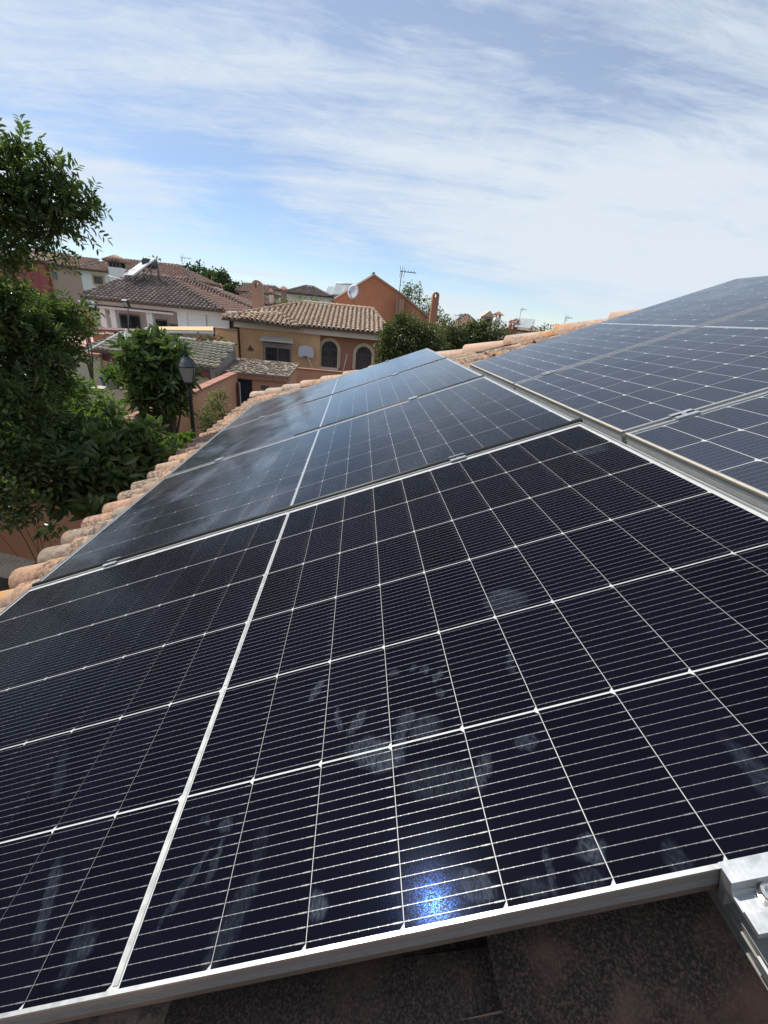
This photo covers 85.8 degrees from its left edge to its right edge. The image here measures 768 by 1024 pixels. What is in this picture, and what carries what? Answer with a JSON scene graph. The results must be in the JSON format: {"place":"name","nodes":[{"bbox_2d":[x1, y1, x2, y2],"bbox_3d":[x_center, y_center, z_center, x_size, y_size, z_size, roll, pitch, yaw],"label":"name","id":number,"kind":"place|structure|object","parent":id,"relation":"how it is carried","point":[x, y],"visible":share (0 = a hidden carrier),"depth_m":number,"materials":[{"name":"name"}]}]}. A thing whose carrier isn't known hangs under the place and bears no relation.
{"place":"outdoors","nodes":[
{"label":"outdoors","id":0,"kind":"place"},
{"bbox_2d":[0,552,37,590],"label":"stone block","id":1,"kind":"structure","parent":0,"point":[9,564],"depth_m":3.24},
{"bbox_2d":[13,288,489,424],"bbox_3d":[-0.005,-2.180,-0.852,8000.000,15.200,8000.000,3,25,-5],"label":"ground","id":2,"kind":"structure","parent":0,"point":[98,320],"depth_m":35.76,"materials":[{"name":"plant"}]},
{"bbox_2d":[0,418,67,561],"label":"shade creeper","id":3,"kind":"object","parent":2,"relation":"on","point":[12,465],"visible":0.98,"depth_m":4.60,"materials":[{"name":"green plant"}]},
{"bbox_2d":[0,249,70,299],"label":"rose house","id":4,"kind":"structure","parent":2,"relation":"on","point":[41,281],"depth_m":37.97,"materials":[{"name":"paint"}]},
{"bbox_2d":[0,351,103,416],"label":"yard wall","id":5,"kind":"structure","parent":2,"relation":"on","point":[82,369],"depth_m":17.57,"materials":[{"name":"paint"}]},
{"bbox_2d":[0,269,104,479],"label":"evergreen tree","id":6,"kind":"object","parent":2,"relation":"on","point":[34,342],"visible":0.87,"depth_m":4.98,"materials":[{"name":"green plant"}]},
{"bbox_2d":[0,114,112,288],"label":"carob tree","id":7,"kind":"object","parent":2,"relation":"on","point":[28,205],"visible":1,"depth_m":4.03,"materials":[{"name":"green plant"}]},
{"bbox_2d":[43,255,99,305],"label":"beige house","id":8,"kind":"structure","parent":2,"relation":"on","point":[72,284],"depth_m":38.37,"materials":[{"name":"beige paint"}]},
{"bbox_2d":[51,271,58,280],"bbox_3d":[-30.281,-21.735,38.041,0.550,0.750,0.050,3,25,-5],"label":"window","id":9,"kind":"structure","parent":8,"relation":"in","point":[55,275],"depth_m":38.03,"materials":[{"name":"grey glass"}]},
{"bbox_2d":[24,369,132,429],"bbox_3d":[-5.586,-0.516,7.642,2.007,4.028,1.422,3,25,-5],"label":"citrus shrub","id":10,"kind":"object","parent":2,"relation":"on","point":[98,411],"visible":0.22,"depth_m":7.20,"materials":[{"name":"green plant"}]},
{"bbox_2d":[63,336,105,373],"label":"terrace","id":11,"kind":"structure","parent":2,"relation":"on","point":[86,346],"depth_m":21.92,"materials":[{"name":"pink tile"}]},
{"bbox_2d":[93,333,104,340],"bbox_3d":[-15.452,-9.465,22.589,0.560,0.520,0.500,3,25,-5],"label":"planter","id":12,"kind":"object","parent":11,"relation":"on","point":[98,337],"visible":0.29,"depth_m":22.34,"materials":[{"name":"ceramic"}]},
{"bbox_2d":[87,327,145,343],"bbox_3d":[-13.995,-9.036,21.474,4.036,1.226,1.768,3,25,-5],"label":"pergola","id":13,"kind":"object","parent":11,"relation":"on","point":[105,329],"visible":0.26,"depth_m":20.96,"materials":[{"name":"red paint"}]},
{"bbox_2d":[144,327,216,339],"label":"back yard wall","id":14,"kind":"structure","parent":11,"relation":"on","point":[190,335],"depth_m":23.24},
{"bbox_2d":[71,303,105,385],"bbox_3d":[-10.499,-4.924,15.011,1.341,4.855,1.110,16,27,22],"label":"pink blossom shrub","id":15,"kind":"object","parent":2,"relation":"on","point":[90,370],"visible":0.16,"depth_m":14.59,"materials":[{"name":"green plant"}]},
{"bbox_2d":[14,400,186,523],"bbox_3d":[-3.882,0.353,6.236,1.648,3.949,2.298,3,25,-5],"label":"loquat bush","id":16,"kind":"object","parent":2,"relation":"on","point":[101,463],"visible":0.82,"depth_m":5.28,"materials":[{"name":"green plant"}]},
{"bbox_2d":[91,386,133,417],"bbox_3d":[-9.237,-3.104,14.290,1.000,2.305,0.450,3,25,-5],"label":"pot ledge","id":17,"kind":"object","parent":2,"relation":"on","point":[118,396],"visible":0.14,"depth_m":13.72,"materials":[{"name":"grey concrete"}]},
{"bbox_2d":[99,375,105,385],"bbox_3d":[-9.262,-4.343,13.674,0.246,0.300,0.240,3,25,-5],"label":"flowerpot","id":18,"kind":"object","parent":17,"relation":"on","point":[102,382],"visible":0.59,"depth_m":13.62,"materials":[{"name":"blue"}]},
{"bbox_2d":[93,361,126,388],"bbox_3d":[-8.565,-4.463,13.670,1.676,0.942,0.955,3,25,-5],"label":"ledge plant","id":19,"kind":"object","parent":17,"relation":"on","point":[111,370],"visible":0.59,"depth_m":13.48,"materials":[{"name":"green plant"}]},
{"bbox_2d":[108,379,117,387],"bbox_3d":[-8.963,-4.275,13.723,0.358,0.300,0.349,3,25,-5],"label":"flowerpot","id":20,"kind":"object","parent":17,"relation":"on","point":[111,383],"visible":0.38,"depth_m":13.62,"materials":[{"name":"grey"}]},
{"bbox_2d":[0,372,238,560],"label":"garden wall","id":21,"kind":"structure","parent":2,"relation":"on","point":[15,540],"depth_m":7.50,"materials":[{"name":"paint"}]},
{"bbox_2d":[74,254,220,309],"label":"white row house","id":22,"kind":"structure","parent":2,"relation":"on","point":[95,274],"depth_m":38.39,"materials":[{"name":"red tile"}]},
{"bbox_2d":[91,274,104,285],"bbox_3d":[-26.470,-21.496,38.351,1.097,0.922,0.080,3,25,-5],"label":"window","id":23,"kind":"structure","parent":22,"relation":"in","point":[97,280],"depth_m":38.33,"materials":[{"name":"black metal"}]},
{"bbox_2d":[105,322,204,440],"bbox_3d":[-5.344,-2.025,10.051,1.981,4.758,1.644,3,25,-5],"label":"loquat tree","id":24,"kind":"object","parent":2,"relation":"on","point":[149,372],"visible":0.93,"depth_m":9.20,"materials":[{"name":"green plant"}]},
{"bbox_2d":[85,329,236,411],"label":"garden shed","id":25,"kind":"structure","parent":2,"relation":"on","point":[213,358],"depth_m":17.79,"materials":[{"name":"tile"}]},
{"bbox_2d":[76,331,121,357],"bbox_3d":[-11.268,-6.626,16.357,1.718,1.052,0.070,-15,32,-37],"label":"white pole","id":26,"kind":"object","parent":25,"relation":"on","point":[104,341],"visible":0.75,"depth_m":16.36,"materials":[{"name":"metal"}]},
{"bbox_2d":[121,299,130,332],"bbox_3d":[-12.137,-8.979,19.638,0.369,1.991,0.238,12,26,13],"label":"floodlight","id":27,"kind":"object","parent":25,"relation":"on","point":[125,303],"visible":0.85,"depth_m":19.30,"materials":[{"name":"grey metal"}]},
{"bbox_2d":[123,329,131,341],"bbox_3d":[-11.003,-7.014,17.850,0.554,1.650,0.554,-7,28,-25],"label":"folded parasol","id":28,"kind":"object","parent":25,"relation":"on","point":[126,334],"visible":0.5,"depth_m":17.51,"materials":[{"name":"beige fabric"}]},
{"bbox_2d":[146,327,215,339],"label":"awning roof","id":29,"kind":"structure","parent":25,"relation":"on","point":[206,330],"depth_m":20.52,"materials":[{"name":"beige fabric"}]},
{"bbox_2d":[195,331,225,341],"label":"red geraniums","id":30,"kind":"object","parent":25,"relation":"on","point":[209,337],"visible":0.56,"depth_m":19.82,"materials":[{"name":"green plant"}]},
{"bbox_2d":[78,272,251,357],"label":"white porch house","id":31,"kind":"structure","parent":2,"relation":"on","point":[169,301],"depth_m":25.12,"materials":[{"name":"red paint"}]},
{"bbox_2d":[118,313,140,328],"bbox_3d":[-16.005,-11.764,26.091,1.337,1.314,0.196,3,25,-5],"label":"window","id":32,"kind":"structure","parent":31,"relation":"in","point":[134,321],"depth_m":26.00,"materials":[{"name":"black glass"}]},
{"bbox_2d":[107,258,158,283],"bbox_3d":[-16.051,-15.328,26.515,2.968,1.833,1.076,-2,26,-16],"label":"water tank","id":33,"kind":"object","parent":31,"relation":"on","point":[147,260],"visible":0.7,"depth_m":26.27,"materials":[{"name":"grey metal"}]},
{"bbox_2d":[124,258,160,284],"bbox_3d":[-15.464,-15.239,26.461,1.260,1.987,1.753,23,30,33],"label":"solar water heater","id":34,"kind":"object","parent":31,"relation":"on","point":[139,267],"visible":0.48,"depth_m":26.09,"materials":[{"name":"white"}]},
{"bbox_2d":[155,319,167,326],"bbox_3d":[-14.311,-11.604,26.262,1.201,1.184,0.196,3,25,-5],"label":"window","id":35,"kind":"structure","parent":31,"relation":"in","point":[161,323],"depth_m":26.14,"materials":[{"name":"black glass"}]},
{"bbox_2d":[164,429,195,447],"bbox_3d":[-3.915,-0.146,8.336,0.488,3.064,0.684,3,25,-5],"label":"young loquat shoot","id":36,"kind":"object","parent":2,"relation":"on","point":[189,437],"visible":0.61,"depth_m":7.67,"materials":[{"name":"green plant"}]},
{"bbox_2d":[177,343,196,441],"bbox_3d":[-4.213,-1.388,9.263,0.361,4.462,0.361,-4,27,-19],"label":"lamp post","id":37,"kind":"object","parent":2,"relation":"on","point":[186,366],"visible":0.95,"depth_m":8.50,"materials":[{"name":"black metal"}]},
{"bbox_2d":[183,259,210,273],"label":"hill tree","id":38,"kind":"object","parent":2,"relation":"on","point":[195,270],"visible":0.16,"depth_m":71.86,"materials":[{"name":"green plant"}]},
{"bbox_2d":[196,407,217,431],"bbox_3d":[-5.149,-1.853,12.341,0.730,2.532,0.655,20,28,27],"label":"dark shrub","id":39,"kind":"object","parent":2,"relation":"on","point":[204,427],"visible":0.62,"depth_m":11.88,"materials":[{"name":"green plant"}]},
{"bbox_2d":[196,266,218,281],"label":"hill tree","id":40,"kind":"object","parent":2,"relation":"on","point":[206,274],"visible":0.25,"depth_m":70.45,"materials":[{"name":"green plant"}]},
{"bbox_2d":[197,388,231,431],"bbox_3d":[-5.217,-2.461,13.148,1.327,2.948,1.041,3,25,-5],"label":"flowering pot shrub","id":41,"kind":"object","parent":2,"relation":"on","point":[219,407],"visible":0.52,"depth_m":12.68,"materials":[{"name":"green plant"}]},
{"bbox_2d":[175,276,266,307],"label":"white rear wing","id":42,"kind":"structure","parent":2,"relation":"on","point":[220,292],"depth_m":33.82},
{"bbox_2d":[210,266,231,291],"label":"hill tree","id":43,"kind":"object","parent":2,"relation":"on","point":[222,276],"visible":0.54,"depth_m":68.38,"materials":[{"name":"green plant"}]},
{"bbox_2d":[214,327,238,357],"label":"side wall","id":44,"kind":"structure","parent":2,"relation":"on","point":[230,334],"depth_m":24.06,"materials":[{"name":"beige paint"}]},
{"bbox_2d":[223,280,243,294],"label":"hill tree","id":45,"kind":"object","parent":2,"relation":"on","point":[234,285],"visible":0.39,"depth_m":67.41,"materials":[{"name":"green plant"}]},
{"bbox_2d":[234,282,280,299],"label":"red roof house","id":46,"kind":"structure","parent":2,"relation":"on","point":[245,288],"depth_m":66.96,"materials":[{"name":"brown tile"}]},
{"bbox_2d":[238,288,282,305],"bbox_3d":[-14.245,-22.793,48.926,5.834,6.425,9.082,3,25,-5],"label":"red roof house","id":47,"kind":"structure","parent":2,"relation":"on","point":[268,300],"depth_m":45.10,"materials":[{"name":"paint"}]},
{"bbox_2d":[221,358,299,406],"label":"outbuilding","id":48,"kind":"structure","parent":2,"relation":"on","point":[258,375],"depth_m":17.80,"materials":[{"name":"tile"}]},
{"bbox_2d":[237,381,240,406],"bbox_3d":[-6.235,-4.447,17.835,0.040,2.268,0.620,-10,29,-30],"label":"door","id":49,"kind":"structure","parent":48,"relation":"in","point":[238,383],"depth_m":17.40,"materials":[{"name":"grey paint"}]},
{"bbox_2d":[267,285,280,300],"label":"hill house","id":50,"kind":"structure","parent":2,"relation":"on","point":[276,289],"depth_m":84.39,"materials":[{"name":"tile"}]},
{"bbox_2d":[271,294,321,303],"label":"garden bush","id":51,"kind":"object","parent":2,"relation":"on","point":[296,298],"visible":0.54,"depth_m":39.86,"materials":[{"name":"green plant"}]},
{"bbox_2d":[220,280,385,370],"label":"ochre house","id":52,"kind":"structure","parent":2,"relation":"on","point":[332,336],"depth_m":25.21,"materials":[{"name":"paint"}]},
{"bbox_2d":[263,341,291,362],"bbox_3d":[-6.440,-9.596,25.068,1.674,1.284,0.266,3,25,-5],"label":"window","id":53,"kind":"structure","parent":52,"relation":"in","point":[274,351],"depth_m":25.04,"materials":[{"name":"grey paint"}]},
{"bbox_2d":[298,346,313,357],"bbox_3d":[-4.696,-9.664,24.887,0.702,0.650,0.640,23,30,33],"label":"basketball backboard","id":54,"kind":"object","parent":52,"relation":"attached to","point":[305,351],"visible":1,"depth_m":24.87,"materials":[{"name":"grey plastic"}]},
{"bbox_2d":[319,338,340,369],"bbox_3d":[-3.377,-9.769,25.531,1.360,1.830,0.270,3,25,-5],"label":"arched window","id":55,"kind":"structure","parent":52,"relation":"in","point":[330,351],"depth_m":25.63,"materials":[{"name":"black glass"}]},
{"bbox_2d":[348,284,358,304],"bbox_3d":[-2.204,-15.334,29.219,0.766,1.383,0.740,3,25,-5],"label":"satellite dish","id":56,"kind":"object","parent":52,"relation":"attached to","point":[353,290],"visible":0.98,"depth_m":29.27,"materials":[{"name":"grey metal"}]},
{"bbox_2d":[352,343,374,369],"bbox_3d":[-1.269,-9.586,25.736,1.350,1.705,0.270,3,25,-5],"label":"arched window","id":57,"kind":"structure","parent":52,"relation":"in","point":[363,357],"depth_m":25.78,"materials":[{"name":"black glass"}]},
{"bbox_2d":[279,285,333,305],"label":"white hip house","id":58,"kind":"structure","parent":2,"relation":"on","point":[308,291],"depth_m":51.79,"materials":[{"name":"paint"}]},
{"bbox_2d":[325,286,336,294],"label":"solar water heater","id":59,"kind":"object","parent":58,"relation":"on","point":[329,289],"visible":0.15,"depth_m":54.37,"materials":[{"name":"white"}]},
{"bbox_2d":[332,282,352,296],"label":"solar water heater","id":60,"kind":"object","parent":58,"relation":"on","point":[340,287],"visible":0.52,"depth_m":53.58,"materials":[{"name":"white"}]},
{"bbox_2d":[296,367,343,383],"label":"wall","id":61,"kind":"structure","parent":2,"relation":"on","point":[307,374],"depth_m":22.47,"materials":[{"name":"paint"}]},
{"bbox_2d":[334,272,428,359],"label":"gable house","id":62,"kind":"structure","parent":2,"relation":"on","point":[379,295],"depth_m":33.04,"materials":[{"name":"orange paint"}]},
{"bbox_2d":[397,266,414,312],"bbox_3d":[1.692,-16.840,32.300,1.274,4.030,0.688,3,25,-5],"label":"tv antenna","id":63,"kind":"object","parent":62,"relation":"attached to","point":[402,271],"visible":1,"depth_m":31.63,"materials":[{"name":"grey metal"}]},
{"bbox_2d":[428,292,438,339],"bbox_3d":[3.125,-11.513,28.393,0.456,6.362,0.450,3,25,-5],"label":"chimney","id":64,"kind":"object","parent":62,"relation":"attached to","point":[434,308],"depth_m":27.28,"materials":[{"name":"orange brick"}]},
{"bbox_2d":[0,308,767,1023],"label":"tiled house","id":65,"kind":"structure","parent":2,"relation":"on","point":[678,960],"depth_m":0.43,"materials":[{"name":"tile"}]},
{"bbox_2d":[707,888,767,990],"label":"mounting rail","id":66,"kind":"object","parent":65,"relation":"attached to","point":[752,945],"depth_m":0.36,"materials":[{"name":"silver metal"}]},
{"bbox_2d":[37,376,574,581],"bbox_3d":[-0.350,-0.235,1.957,2.016,0.049,1.128,-16,25,5],"label":"solar module","id":67,"kind":"object","parent":66,"relation":"on","point":[460,418],"visible":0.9,"depth_m":1.78,"materials":[{"name":"glass"}]},
{"bbox_2d":[32,418,582,586],"bbox_3d":[-0.316,-0.014,1.435,2.019,0.024,0.021,-16,25,5],"label":"panel frame","id":68,"kind":"object","parent":67,"relation":"attached to","point":[320,498],"visible":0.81,"depth_m":1.42,"materials":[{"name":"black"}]},
{"bbox_2d":[165,358,481,476],"bbox_3d":[-0.407,-0.725,2.989,2.016,0.049,1.128,-16,25,5],"label":"solar module","id":69,"kind":"object","parent":66,"relation":"on","point":[320,412],"visible":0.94,"depth_m":2.88,"materials":[{"name":"glass"}]},
{"bbox_2d":[294,375,483,435],"bbox_3d":[0.021,-0.620,2.432,1.165,0.015,0.015,-16,25,5],"label":"panel frame","id":70,"kind":"object","parent":69,"relation":"attached to","point":[389,405],"visible":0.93,"depth_m":2.43,"materials":[{"name":"black"}]},
{"bbox_2d":[0,422,767,1023],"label":"solar module","id":71,"kind":"object","parent":66,"relation":"on","point":[518,684],"visible":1,"depth_m":0.58,"materials":[{"name":"glass"}]},
{"bbox_2d":[101,557,118,566],"bbox_3d":[-0.978,0.181,1.486,0.052,0.011,0.040,-17,25,5],"label":"panel clamp","id":72,"kind":"object","parent":71,"relation":"attached to","point":[109,563],"visible":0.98,"depth_m":1.47,"materials":[{"name":"metal"}]},
{"bbox_2d":[450,453,465,461],"bbox_3d":[0.246,-0.180,1.382,0.052,0.011,0.040,-17,25,5],"label":"panel clamp","id":73,"kind":"object","parent":71,"relation":"attached to","point":[457,458],"visible":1,"depth_m":1.37,"materials":[{"name":"metal"}]},
{"bbox_2d":[718,852,767,984],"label":"end clamp","id":74,"kind":"object","parent":66,"relation":"attached to","point":[743,885],"visible":1,"depth_m":0.35,"materials":[{"name":"metal"}]},
{"bbox_2d":[371,310,452,364],"bbox_3d":[0.848,-4.128,14.830,2.909,5.617,1.769,3,25,-5],"label":"ficus tree","id":75,"kind":"object","parent":2,"relation":"on","point":[399,336],"visible":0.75,"depth_m":13.81,"materials":[{"name":"green plant"}]},
{"bbox_2d":[401,281,451,327],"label":"eucalyptus tree","id":76,"kind":"object","parent":2,"relation":"on","point":[409,290],"visible":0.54,"depth_m":42.88,"materials":[{"name":"green plant"}]},
{"bbox_2d":[433,311,503,343],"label":"pale red roof house","id":77,"kind":"structure","parent":2,"relation":"on","point":[488,315],"depth_m":49.90,"materials":[{"name":"brown tile"}]},
{"bbox_2d":[448,313,462,326],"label":"solar water heater","id":78,"kind":"object","parent":77,"relation":"on","point":[455,316],"visible":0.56,"depth_m":46.17,"materials":[{"name":"white"}]},
{"bbox_2d":[435,317,511,349],"bbox_3d":[3.273,-4.880,16.918,3.362,5.639,1.509,3,25,-5],"label":"hedge shrub","id":79,"kind":"object","parent":2,"relation":"on","point":[468,335],"visible":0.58,"depth_m":15.76,"materials":[{"name":"green plant"}]},
{"bbox_2d":[491,318,508,331],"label":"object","id":80,"kind":"object","parent":2,"relation":"on","point":[500,324],"visible":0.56,"depth_m":44.44,"materials":[{"name":"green plant"}]},
{"bbox_2d":[491,318,542,339],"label":"distant white house","id":81,"kind":"structure","parent":2,"relation":"on","point":[512,330],"depth_m":61.72,"materials":[{"name":"paint"}]},
{"bbox_2d":[514,318,534,330],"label":"solar water heater","id":82,"kind":"object","parent":81,"relation":"on","point":[528,324],"visible":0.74,"depth_m":60.86,"materials":[{"name":"grey paint"}]},
{"bbox_2d":[528,322,555,332],"bbox_3d":[14.781,-14.601,38.407,3.988,5.628,0.895,3,25,-5],"label":"tree line","id":83,"kind":"object","parent":2,"relation":"on","point":[550,326],"visible":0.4,"depth_m":37.44,"materials":[{"name":"green plant"}]},
{"bbox_2d":[0,0,767,330],"label":"sky","id":84,"kind":"structure","parent":0,"point":[553,161],"materials":[{"name":"blue"}]},
{"label":"mounting rail","id":85,"kind":"object","parent":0,"visible":0},
{"bbox_2d":[222,348,444,429],"bbox_3d":[-0.465,-1.214,4.021,2.016,0.049,1.128,-16,25,5],"label":"solar module","id":86,"kind":"object","parent":85,"relation":"on","point":[336,384],"visible":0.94,"depth_m":3.93,"materials":[{"name":"glass"}]},
{"bbox_2d":[303,357,446,403],"bbox_3d":[-0.085,-1.095,3.468,1.265,0.015,0.015,-16,25,5],"label":"rubber seal","id":87,"kind":"object","parent":86,"relation":"attached to","point":[374,380],"visible":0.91,"depth_m":3.46,"materials":[{"name":"black rubber"}]},
{"bbox_3d":[0.840,-0.405,1.595,0.042,0.040,2.750,-16,25,5],"label":"mounting rail","id":88,"kind":"object","parent":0,"visible":0},
{"bbox_2d":[469,276,767,389],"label":"solar module","id":89,"kind":"object","parent":88,"relation":"on","point":[509,369],"visible":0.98,"depth_m":2.32,"materials":[{"name":"glass"}]},
{"bbox_2d":[540,370,555,375],"bbox_3d":[0.796,-0.672,2.003,0.062,0.010,0.040,-16,25,5],"label":"panel clamp","id":90,"kind":"object","parent":89,"relation":"attached to","point":[547,372],"visible":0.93,"depth_m":2.00,"materials":[{"name":"metal"}]},
{"bbox_2d":[514,305,767,443],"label":"solar module","id":91,"kind":"object","parent":88,"relation":"on","point":[617,395],"visible":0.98,"depth_m":1.52,"materials":[{"name":"glass"}]},
{"bbox_2d":[625,391,767,512],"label":"solar module","id":92,"kind":"object","parent":88,"relation":"on","point":[724,447],"visible":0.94,"depth_m":0.99,"materials":[{"name":"glass"}]},
{"bbox_2d":[668,409,700,419],"bbox_3d":[0.843,-0.273,1.162,0.062,0.010,0.040,-16,25,5],"label":"panel clamp","id":93,"kind":"object","parent":92,"relation":"attached to","point":[684,413],"visible":1,"depth_m":1.16,"materials":[{"name":"metal"}]}
]}

